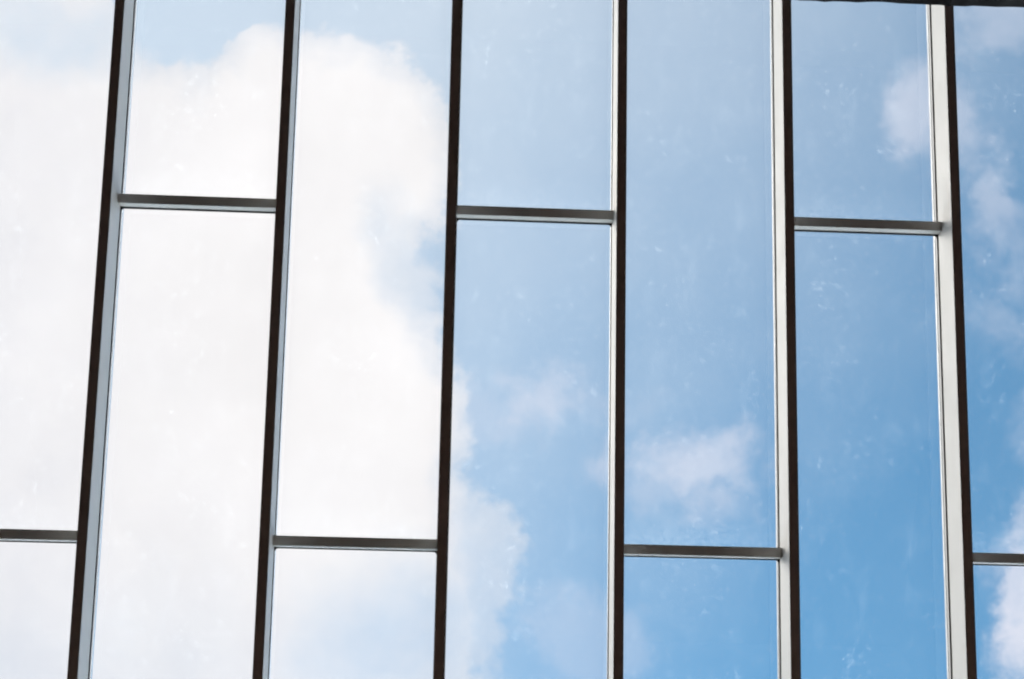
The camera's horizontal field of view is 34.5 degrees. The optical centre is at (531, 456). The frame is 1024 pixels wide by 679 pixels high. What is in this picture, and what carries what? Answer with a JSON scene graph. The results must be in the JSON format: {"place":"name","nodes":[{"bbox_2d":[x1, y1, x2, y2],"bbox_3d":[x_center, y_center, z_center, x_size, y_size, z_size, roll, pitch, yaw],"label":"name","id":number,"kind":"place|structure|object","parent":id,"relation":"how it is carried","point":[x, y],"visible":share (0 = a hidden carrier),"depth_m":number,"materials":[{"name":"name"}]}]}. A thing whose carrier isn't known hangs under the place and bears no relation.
{"place":"outdoors","nodes":[
{"label":"outdoors","id":0,"kind":"place"},
{"bbox_2d":[0,0,1023,678],"label":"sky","id":1,"kind":"structure","parent":0,"point":[528,541],"materials":[{"name":"blue glass"}]},
{"bbox_2d":[800,0,1023,6],"bbox_3d":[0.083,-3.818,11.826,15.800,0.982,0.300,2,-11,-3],"label":"lintel","id":2,"kind":"structure","parent":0,"point":[1003,3],"depth_m":11.99,"materials":[{"name":"black metal"}]},
{"bbox_3d":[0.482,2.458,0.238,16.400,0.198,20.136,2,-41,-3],"label":"floor","id":3,"kind":"structure","parent":0,"visible":0},
{"bbox_3d":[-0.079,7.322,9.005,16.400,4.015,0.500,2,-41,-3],"label":"wall front","id":4,"kind":"structure","parent":3,"relation":"on","visible":0},
{"bbox_2d":[0,0,1023,678],"bbox_3d":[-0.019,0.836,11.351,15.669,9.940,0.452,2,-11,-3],"label":"window frame","id":5,"kind":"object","parent":4,"relation":"on","point":[962,558],"depth_m":11.57,"materials":[{"name":"metal"}]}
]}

